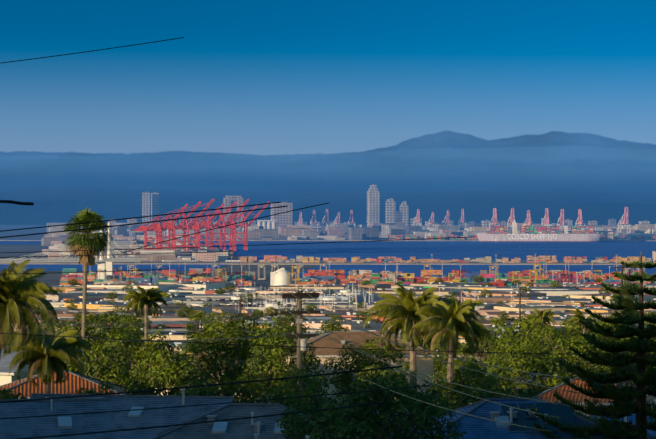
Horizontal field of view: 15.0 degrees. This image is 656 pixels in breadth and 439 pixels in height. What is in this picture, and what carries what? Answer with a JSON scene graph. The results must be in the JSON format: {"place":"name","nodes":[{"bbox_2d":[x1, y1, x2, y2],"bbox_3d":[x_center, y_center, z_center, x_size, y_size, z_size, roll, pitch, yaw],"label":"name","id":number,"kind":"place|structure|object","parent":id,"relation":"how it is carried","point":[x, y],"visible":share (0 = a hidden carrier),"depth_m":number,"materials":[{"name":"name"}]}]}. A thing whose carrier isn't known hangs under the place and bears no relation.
{"place":"outdoors","nodes":[
{"label":"outdoors","id":0,"kind":"place"},
{"bbox_2d":[0,371,125,398],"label":"roof","id":1,"kind":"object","parent":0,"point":[26,388],"visible":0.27,"depth_m":197.53,"materials":[{"name":"tile"}]},
{"bbox_2d":[0,222,146,278],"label":"bridge","id":2,"kind":"structure","parent":0,"point":[105,263],"depth_m":3921.48,"materials":[{"name":"concrete"}]},
{"bbox_2d":[0,186,655,224],"bbox_3d":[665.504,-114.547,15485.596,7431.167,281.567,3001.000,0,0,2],"label":"mountains","id":3,"kind":"structure","parent":0,"point":[57,206],"depth_m":15399.99,"materials":[{"name":"blue"}]},
{"bbox_2d":[0,152,655,178],"bbox_3d":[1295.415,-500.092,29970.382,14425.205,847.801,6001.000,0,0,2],"label":"mountains","id":4,"kind":"structure","parent":0,"point":[376,166],"depth_m":31984.81,"materials":[{"name":"blue"}]},
{"bbox_2d":[0,167,655,194],"bbox_3d":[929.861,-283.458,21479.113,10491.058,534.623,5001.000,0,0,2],"label":"mountains","id":5,"kind":"structure","parent":0,"point":[211,183],"depth_m":23960.78,"materials":[{"name":"blue"}]},
{"bbox_2d":[0,239,655,275],"bbox_3d":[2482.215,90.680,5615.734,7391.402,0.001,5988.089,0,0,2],"label":"water","id":6,"kind":"structure","parent":0,"point":[450,250],"depth_m":6417.87,"materials":[{"name":"liquid"}]},
{"bbox_2d":[477,216,599,241],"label":"container ship","id":7,"kind":"object","parent":6,"relation":"on","point":[576,234],"visible":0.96,"depth_m":8104.34},
{"bbox_2d":[507,234,556,238],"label":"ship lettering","id":8,"kind":"object","parent":7,"relation":"on","point":[543,236],"visible":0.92,"depth_m":8102.37,"materials":[{"name":"white"}]},
{"bbox_2d":[0,145,655,161],"bbox_3d":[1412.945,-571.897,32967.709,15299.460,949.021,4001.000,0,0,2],"label":"mountains","id":9,"kind":"structure","parent":0,"point":[551,154],"depth_m":34654.02,"materials":[{"name":"stone"}]},
{"bbox_2d":[0,131,655,156],"bbox_3d":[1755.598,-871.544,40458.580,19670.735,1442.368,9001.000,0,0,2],"label":"mountains","id":10,"kind":"structure","parent":0,"point":[443,139],"depth_m":44272.89,"materials":[{"name":"stone"}]},
{"bbox_2d":[0,225,655,408],"bbox_3d":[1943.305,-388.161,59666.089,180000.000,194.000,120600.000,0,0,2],"label":"ground","id":11,"kind":"structure","parent":0,"point":[52,278],"depth_m":5120.09,"materials":[{"name":"concrete"}]},
{"bbox_2d":[0,388,27,399],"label":"bush","id":12,"kind":"object","parent":11,"relation":"on","point":[4,395],"visible":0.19,"depth_m":177.10,"materials":[{"name":"green plant"}]},
{"bbox_2d":[0,346,53,385],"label":"white house","id":13,"kind":"structure","parent":11,"relation":"on","point":[6,376],"depth_m":210.58,"materials":[{"name":"paint"}]},
{"bbox_2d":[0,259,59,357],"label":"palm","id":14,"kind":"object","parent":11,"relation":"on","point":[18,293],"visible":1,"depth_m":170.30,"materials":[{"name":"green plant"}]},
{"bbox_2d":[2,330,91,392],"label":"palm","id":15,"kind":"object","parent":11,"relation":"on","point":[46,355],"visible":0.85,"depth_m":184.12,"materials":[{"name":"green plant"}]},
{"bbox_2d":[39,316,70,335],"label":"tree","id":16,"kind":"object","parent":11,"relation":"on","point":[46,329],"visible":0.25,"depth_m":359.90,"materials":[{"name":"green plant"}]},
{"bbox_2d":[0,398,117,438],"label":"house","id":17,"kind":"structure","parent":11,"relation":"on","point":[14,428],"depth_m":148.28,"materials":[{"name":"paint"}]},
{"bbox_2d":[50,323,95,374],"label":"tree","id":18,"kind":"object","parent":11,"relation":"on","point":[63,332],"visible":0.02,"depth_m":301.04,"materials":[{"name":"green plant"}]},
{"bbox_2d":[59,207,115,371],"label":"tall fan palm","id":19,"kind":"object","parent":11,"relation":"on","point":[87,239],"visible":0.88,"depth_m":261.27,"materials":[{"name":"green plant"}]},
{"bbox_2d":[69,381,118,394],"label":"bush","id":20,"kind":"object","parent":11,"relation":"on","point":[92,391],"depth_m":174.16,"materials":[{"name":"green plant"}]},
{"bbox_2d":[53,343,137,394],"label":"tree","id":21,"kind":"object","parent":11,"relation":"on","point":[98,368],"visible":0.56,"depth_m":211.51,"materials":[{"name":"green plant"}]},
{"bbox_2d":[58,310,132,370],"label":"tree","id":22,"kind":"object","parent":11,"relation":"on","point":[91,329],"visible":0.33,"depth_m":263.74,"materials":[{"name":"green plant"}]},
{"bbox_2d":[105,290,117,299],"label":"tree","id":23,"kind":"object","parent":11,"relation":"on","point":[111,294],"visible":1,"depth_m":3108.98,"materials":[{"name":"green plant"}]},
{"bbox_2d":[98,306,140,333],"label":"tree","id":24,"kind":"object","parent":11,"relation":"on","point":[121,314],"visible":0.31,"depth_m":430.52,"materials":[{"name":"green plant"}]},
{"bbox_2d":[96,314,154,366],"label":"tree","id":25,"kind":"object","parent":11,"relation":"on","point":[139,321],"visible":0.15,"depth_m":329.44,"materials":[{"name":"green plant"}]},
{"bbox_2d":[30,389,235,438],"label":"house","id":26,"kind":"structure","parent":11,"relation":"on","point":[147,418],"depth_m":165.45,"materials":[{"name":"paint"}]},
{"bbox_2d":[91,328,197,394],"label":"tree","id":27,"kind":"object","parent":11,"relation":"on","point":[145,355],"visible":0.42,"depth_m":241.14,"materials":[{"name":"green plant"}]},
{"bbox_2d":[137,318,152,328],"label":"tree","id":28,"kind":"object","parent":11,"relation":"on","point":[149,321],"visible":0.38,"depth_m":2327.44,"materials":[{"name":"green plant"}]},
{"bbox_2d":[123,286,169,347],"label":"palm","id":29,"kind":"object","parent":11,"relation":"on","point":[144,299],"visible":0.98,"depth_m":299.50,"materials":[{"name":"green plant"}]},
{"bbox_2d":[134,204,187,249],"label":"red crane","id":30,"kind":"object","parent":11,"relation":"on","point":[145,229],"visible":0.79,"depth_m":5905.52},
{"bbox_2d":[127,349,217,395],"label":"tree","id":31,"kind":"object","parent":11,"relation":"on","point":[164,375],"visible":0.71,"depth_m":203.34,"materials":[{"name":"green plant"}]},
{"bbox_2d":[148,201,201,250],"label":"red crane","id":32,"kind":"object","parent":11,"relation":"on","point":[156,226],"visible":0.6,"depth_m":6025.77,"materials":[{"name":"metal"}]},
{"bbox_2d":[175,308,190,317],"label":"tree","id":33,"kind":"object","parent":11,"relation":"on","point":[183,313],"visible":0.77,"depth_m":2554.94,"materials":[{"name":"green plant"}]},
{"bbox_2d":[161,199,214,250],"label":"red crane","id":34,"kind":"object","parent":11,"relation":"on","point":[184,227],"visible":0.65,"depth_m":6151.51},
{"bbox_2d":[170,378,220,395],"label":"bush","id":35,"kind":"object","parent":11,"relation":"on","point":[202,392],"visible":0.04,"depth_m":176.26,"materials":[{"name":"green plant"}]},
{"bbox_2d":[183,307,215,339],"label":"tree","id":36,"kind":"object","parent":11,"relation":"on","point":[191,327],"visible":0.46,"depth_m":419.58,"materials":[{"name":"green plant"}]},
{"bbox_2d":[176,204,223,248],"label":"red crane","id":37,"kind":"object","parent":11,"relation":"on","point":[198,228],"visible":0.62,"depth_m":6269.06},
{"bbox_2d":[150,352,271,402],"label":"tan house","id":38,"kind":"structure","parent":11,"relation":"on","point":[217,372],"depth_m":282.22,"materials":[{"name":"paint"}]},
{"bbox_2d":[189,201,236,248],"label":"red crane","id":39,"kind":"object","parent":11,"relation":"on","point":[210,242],"visible":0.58,"depth_m":6384.41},
{"bbox_2d":[199,199,248,249],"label":"red crane","id":40,"kind":"object","parent":11,"relation":"on","point":[221,243],"visible":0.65,"depth_m":6503.82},
{"bbox_2d":[196,370,262,402],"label":"bush","id":41,"kind":"object","parent":11,"relation":"on","point":[231,390],"visible":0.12,"depth_m":179.33,"materials":[{"name":"green plant"}]},
{"bbox_2d":[224,285,235,291],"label":"tree","id":42,"kind":"object","parent":11,"relation":"on","point":[229,289],"visible":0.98,"depth_m":3357.28,"materials":[{"name":"green plant"}]},
{"bbox_2d":[184,316,276,359],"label":"hill tree","id":43,"kind":"object","parent":11,"relation":"on","point":[258,330],"visible":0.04,"depth_m":339.19,"materials":[{"name":"green plant"}]},
{"bbox_2d":[174,308,287,396],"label":"tree","id":44,"kind":"object","parent":11,"relation":"on","point":[214,365],"visible":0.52,"depth_m":249.72,"materials":[{"name":"green plant"}]},
{"bbox_2d":[214,203,257,250],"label":"red crane","id":45,"kind":"object","parent":11,"relation":"on","point":[234,226],"visible":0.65,"depth_m":6626.17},
{"bbox_2d":[225,201,269,249],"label":"red crane","id":46,"kind":"object","parent":11,"relation":"on","point":[250,223],"visible":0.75,"depth_m":6744.26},
{"bbox_2d":[241,293,254,301],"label":"tree","id":47,"kind":"object","parent":11,"relation":"on","point":[249,295],"visible":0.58,"depth_m":2981.74,"materials":[{"name":"green plant"}]},
{"bbox_2d":[250,310,265,318],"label":"tree","id":48,"kind":"object","parent":11,"relation":"on","point":[258,312],"visible":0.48,"depth_m":2529.54,"materials":[{"name":"green plant"}]},
{"bbox_2d":[151,403,370,438],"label":"house","id":49,"kind":"structure","parent":11,"relation":"on","point":[265,427],"depth_m":149.06,"materials":[{"name":"paint"}]},
{"bbox_2d":[156,220,365,306],"bbox_3d":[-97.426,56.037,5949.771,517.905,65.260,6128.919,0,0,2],"label":"storage tanks","id":50,"kind":"object","parent":11,"relation":"on","point":[279,277],"visible":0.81,"depth_m":3850.84,"materials":[{"name":"metal"}]},
{"bbox_2d":[264,306,278,316],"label":"tree","id":51,"kind":"object","parent":11,"relation":"on","point":[270,310],"visible":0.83,"depth_m":2592.39,"materials":[{"name":"green plant"}]},
{"bbox_2d":[234,368,313,406],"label":"bush","id":52,"kind":"object","parent":11,"relation":"on","point":[265,384],"visible":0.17,"depth_m":190.31,"materials":[{"name":"green plant"}]},
{"bbox_2d":[253,320,312,371],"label":"hill tree","id":53,"kind":"object","parent":11,"relation":"on","point":[274,327],"visible":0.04,"depth_m":344.90,"materials":[{"name":"green plant"}]},
{"bbox_2d":[242,324,325,400],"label":"tree","id":54,"kind":"object","parent":11,"relation":"on","point":[273,368],"visible":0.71,"depth_m":234.38,"materials":[{"name":"green plant"}]},
{"bbox_2d":[271,307,304,333],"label":"tree","id":55,"kind":"object","parent":11,"relation":"on","point":[288,319],"visible":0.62,"depth_m":439.05,"materials":[{"name":"green plant"}]},
{"bbox_2d":[254,367,336,416],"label":"tree","id":56,"kind":"object","parent":11,"relation":"on","point":[311,385],"visible":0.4,"depth_m":170.69,"materials":[{"name":"green plant"}]},
{"bbox_2d":[280,290,320,409],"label":"utility pole","id":57,"kind":"object","parent":11,"relation":"on","point":[299,294],"visible":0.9,"depth_m":181.05,"materials":[{"name":"wood"}]},
{"bbox_2d":[0,37,586,438],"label":"power lines","id":58,"kind":"object","parent":57,"relation":"attached to","point":[32,203],"visible":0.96,"depth_m":59.16,"materials":[{"name":"metal"}]},
{"bbox_2d":[304,303,315,310],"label":"tree","id":59,"kind":"object","parent":11,"relation":"on","point":[309,307],"visible":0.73,"depth_m":2757.59,"materials":[{"name":"green plant"}]},
{"bbox_2d":[310,210,317,230],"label":"crane","id":60,"kind":"object","parent":11,"relation":"on","point":[315,220],"visible":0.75,"depth_m":9643.85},
{"bbox_2d":[276,403,352,438],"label":"tree","id":61,"kind":"object","parent":11,"relation":"on","point":[289,434],"visible":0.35,"depth_m":138.36,"materials":[{"name":"green plant"}]},
{"bbox_2d":[321,209,329,226],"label":"crane","id":62,"kind":"object","parent":11,"relation":"on","point":[326,218],"visible":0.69,"depth_m":9677.01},
{"bbox_2d":[0,222,655,264],"bbox_3d":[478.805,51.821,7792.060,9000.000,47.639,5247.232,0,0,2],"label":"port buildings","id":63,"kind":"structure","parent":11,"relation":"on","point":[337,232],"depth_m":8414.15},
{"bbox_2d":[489,208,499,227],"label":"crane","id":64,"kind":"object","parent":63,"relation":"on","point":[494,218],"visible":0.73,"depth_m":8274.85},
{"bbox_2d":[506,208,515,226],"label":"crane","id":65,"kind":"object","parent":63,"relation":"on","point":[510,219],"visible":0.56,"depth_m":8272.76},
{"bbox_2d":[524,210,533,225],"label":"crane","id":66,"kind":"object","parent":63,"relation":"on","point":[528,219],"visible":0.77,"depth_m":8274.27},
{"bbox_2d":[542,208,551,225],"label":"crane","id":67,"kind":"object","parent":63,"relation":"on","point":[546,221],"visible":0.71,"depth_m":8273.60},
{"bbox_2d":[555,209,564,226],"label":"crane","id":68,"kind":"object","parent":63,"relation":"on","point":[561,217],"visible":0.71,"depth_m":8268.07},
{"bbox_2d":[575,209,585,225],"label":"crane","id":69,"kind":"object","parent":63,"relation":"on","point":[580,216],"visible":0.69,"depth_m":8268.64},
{"bbox_2d":[618,207,630,239],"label":"crane","id":70,"kind":"object","parent":63,"relation":"on","point":[626,219],"visible":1,"depth_m":8271.83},
{"bbox_2d":[315,321,349,336],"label":"tree","id":71,"kind":"object","parent":11,"relation":"on","point":[333,327],"visible":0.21,"depth_m":398.82,"materials":[{"name":"green plant"}]},
{"bbox_2d":[14,251,655,373],"bbox_3d":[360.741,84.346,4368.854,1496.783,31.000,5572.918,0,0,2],"label":"buildings","id":72,"kind":"structure","parent":11,"relation":"on","point":[540,294],"depth_m":3030.47,"materials":[{"name":"concrete"}]},
{"bbox_2d":[328,314,342,320],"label":"flat tree","id":73,"kind":"object","parent":11,"relation":"on","point":[334,319],"visible":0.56,"depth_m":2444.51,"materials":[{"name":"green plant"}]},
{"bbox_2d":[332,212,340,226],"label":"crane","id":74,"kind":"object","parent":11,"relation":"on","point":[338,220],"visible":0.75,"depth_m":9595.43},
{"bbox_2d":[348,210,354,227],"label":"crane","id":75,"kind":"object","parent":11,"relation":"on","point":[351,218],"visible":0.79,"depth_m":9631.91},
{"bbox_2d":[60,228,655,286],"bbox_3d":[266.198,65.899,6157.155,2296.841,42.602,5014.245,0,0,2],"label":"shipping containers","id":76,"kind":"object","parent":11,"relation":"on","point":[318,277],"visible":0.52,"depth_m":4171.49,"materials":[{"name":"metal"}]},
{"bbox_2d":[285,331,438,406],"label":"brown house","id":77,"kind":"structure","parent":11,"relation":"on","point":[423,364],"depth_m":294.28,"materials":[{"name":"paint"}]},
{"bbox_2d":[355,310,369,320],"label":"tree","id":78,"kind":"object","parent":11,"relation":"on","point":[362,317],"visible":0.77,"depth_m":2530.86,"materials":[{"name":"green plant"}]},
{"bbox_2d":[322,336,405,402],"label":"tree","id":79,"kind":"object","parent":11,"relation":"on","point":[358,361],"visible":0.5,"depth_m":259.95,"materials":[{"name":"green plant"}]},
{"bbox_2d":[280,368,465,438],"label":"tree","id":80,"kind":"object","parent":11,"relation":"on","point":[369,417],"visible":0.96,"depth_m":133.75,"materials":[{"name":"green plant"}]},
{"bbox_2d":[108,184,649,226],"bbox_3d":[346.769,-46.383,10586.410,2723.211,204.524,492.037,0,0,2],"label":"skyline","id":81,"kind":"structure","parent":11,"relation":"on","point":[373,208],"depth_m":10512.05},
{"bbox_2d":[353,361,417,400],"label":"tree","id":82,"kind":"object","parent":11,"relation":"on","point":[407,367],"visible":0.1,"depth_m":213.81,"materials":[{"name":"green plant"}]},
{"bbox_2d":[362,284,457,400],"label":"date palm","id":83,"kind":"object","parent":11,"relation":"on","point":[400,312],"visible":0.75,"depth_m":210.19,"materials":[{"name":"green plant"}]},
{"bbox_2d":[413,209,421,225],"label":"crane","id":84,"kind":"object","parent":11,"relation":"on","point":[418,217],"visible":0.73,"depth_m":9665.26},
{"bbox_2d":[407,330,439,364],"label":"tree","id":85,"kind":"object","parent":11,"relation":"on","point":[421,341],"visible":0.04,"depth_m":378.61,"materials":[{"name":"green plant"}]},
{"bbox_2d":[427,212,435,226],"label":"crane","id":86,"kind":"object","parent":11,"relation":"on","point":[432,221],"visible":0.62,"depth_m":9584.27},
{"bbox_2d":[235,265,628,324],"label":"distant poles","id":87,"kind":"object","parent":11,"relation":"on","point":[519,289],"visible":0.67,"depth_m":418.18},
{"bbox_2d":[433,352,444,390],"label":"hill tree","id":88,"kind":"object","parent":11,"relation":"on","point":[436,366],"visible":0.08,"depth_m":330.99,"materials":[{"name":"green plant"}]},
{"bbox_2d":[441,210,450,224],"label":"crane","id":89,"kind":"object","parent":11,"relation":"on","point":[447,217],"visible":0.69,"depth_m":9622.14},
{"bbox_2d":[409,299,491,397],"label":"date palm","id":90,"kind":"object","parent":11,"relation":"on","point":[448,325],"visible":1,"depth_m":203.89,"materials":[{"name":"green plant"}]},
{"bbox_2d":[433,342,473,367],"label":"tree","id":91,"kind":"object","parent":11,"relation":"on","point":[446,359],"visible":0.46,"depth_m":328.22,"materials":[{"name":"green plant"}]},
{"bbox_2d":[426,359,486,396],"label":"tree","id":92,"kind":"object","parent":11,"relation":"on","point":[457,370],"visible":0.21,"depth_m":233.99,"materials":[{"name":"green plant"}]},
{"bbox_2d":[458,209,465,229],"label":"crane","id":93,"kind":"object","parent":11,"relation":"on","point":[462,218],"visible":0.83,"depth_m":9658.25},
{"bbox_2d":[437,359,513,411],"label":"tree","id":94,"kind":"object","parent":11,"relation":"on","point":[469,376],"visible":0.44,"depth_m":198.14,"materials":[{"name":"green plant"}]},
{"bbox_2d":[471,275,484,282],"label":"tree","id":95,"kind":"object","parent":11,"relation":"on","point":[479,278],"visible":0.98,"depth_m":3690.53,"materials":[{"name":"green plant"}]},
{"bbox_2d":[461,327,505,363],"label":"tree","id":96,"kind":"object","parent":11,"relation":"on","point":[482,348],"visible":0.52,"depth_m":358.01,"materials":[{"name":"green plant"}]},
{"bbox_2d":[451,375,541,409],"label":"tree","id":97,"kind":"object","parent":11,"relation":"on","point":[465,399],"visible":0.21,"depth_m":168.91,"materials":[{"name":"green plant"}]},
{"bbox_2d":[392,397,607,438],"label":"house","id":98,"kind":"structure","parent":11,"relation":"on","point":[473,427],"depth_m":146.37,"materials":[{"name":"paint"}]},
{"bbox_2d":[497,310,508,320],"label":"flat tree","id":99,"kind":"object","parent":11,"relation":"on","point":[504,315],"visible":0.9,"depth_m":2572.61,"materials":[{"name":"green plant"}]},
{"bbox_2d":[461,366,570,403],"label":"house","id":100,"kind":"structure","parent":11,"relation":"on","point":[516,377],"depth_m":266.47,"materials":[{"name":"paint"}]},
{"bbox_2d":[486,333,550,365],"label":"tree","id":101,"kind":"object","parent":11,"relation":"on","point":[507,341],"visible":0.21,"depth_m":288.03,"materials":[{"name":"green plant"}]},
{"bbox_2d":[476,314,562,364],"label":"hill tree","id":102,"kind":"object","parent":11,"relation":"on","point":[527,330],"visible":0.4,"depth_m":372.49,"materials":[{"name":"green plant"}]},
{"bbox_2d":[473,335,569,396],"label":"tree","id":103,"kind":"object","parent":11,"relation":"on","point":[545,366],"visible":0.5,"depth_m":228.71,"materials":[{"name":"green plant"}]},
{"bbox_2d":[515,314,554,343],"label":"tree","id":104,"kind":"object","parent":11,"relation":"on","point":[527,323],"visible":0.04,"depth_m":397.60,"materials":[{"name":"green plant"}]},
{"bbox_2d":[524,308,555,339],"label":"palm","id":105,"kind":"object","parent":11,"relation":"on","point":[544,317],"visible":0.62,"depth_m":388.03,"materials":[{"name":"green plant"}]},
{"bbox_2d":[525,323,598,365],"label":"tree","id":106,"kind":"object","parent":11,"relation":"on","point":[555,334],"visible":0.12,"depth_m":298.09,"materials":[{"name":"green plant"}]},
{"bbox_2d":[542,335,612,386],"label":"tree","id":107,"kind":"object","parent":11,"relation":"on","point":[570,342],"visible":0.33,"depth_m":247.78,"materials":[{"name":"green plant"}]},
{"bbox_2d":[559,317,601,343],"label":"tree","id":108,"kind":"object","parent":11,"relation":"on","point":[580,332],"visible":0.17,"depth_m":417.38,"materials":[{"name":"green plant"}]},
{"bbox_2d":[566,308,598,339],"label":"palm","id":109,"kind":"object","parent":11,"relation":"on","point":[578,315],"visible":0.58,"depth_m":397.78,"materials":[{"name":"green plant"}]},
{"bbox_2d":[528,251,655,438],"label":"star pine","id":110,"kind":"object","parent":11,"relation":"on","point":[620,363],"visible":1,"depth_m":143.63,"materials":[{"name":"green plant"}]},
{"bbox_2d":[531,373,655,416],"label":"tiled roof","id":111,"kind":"structure","parent":11,"relation":"on","point":[547,395],"depth_m":187.75,"materials":[{"name":"tile"}]},
{"bbox_2d":[574,315,649,369],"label":"tree","id":112,"kind":"object","parent":11,"relation":"on","point":[597,335],"visible":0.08,"depth_m":307.00,"materials":[{"name":"green plant"}]},
{"bbox_2d":[589,414,655,438],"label":"house","id":113,"kind":"structure","parent":11,"relation":"on","point":[633,418],"depth_m":163.06,"materials":[{"name":"paint"}]},
{"bbox_2d":[598,336,655,386],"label":"tree","id":114,"kind":"object","parent":11,"relation":"on","point":[635,353],"visible":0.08,"depth_m":256.67,"materials":[{"name":"green plant"}]},
{"bbox_2d":[644,310,655,326],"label":"tree","id":115,"kind":"object","parent":11,"relation":"on","point":[646,323],"visible":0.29,"depth_m":426.84,"materials":[{"name":"green plant"}]},
{"bbox_2d":[0,0,655,155],"label":"sky","id":116,"kind":"structure","parent":0,"point":[253,77],"materials":[{"name":"blue"}]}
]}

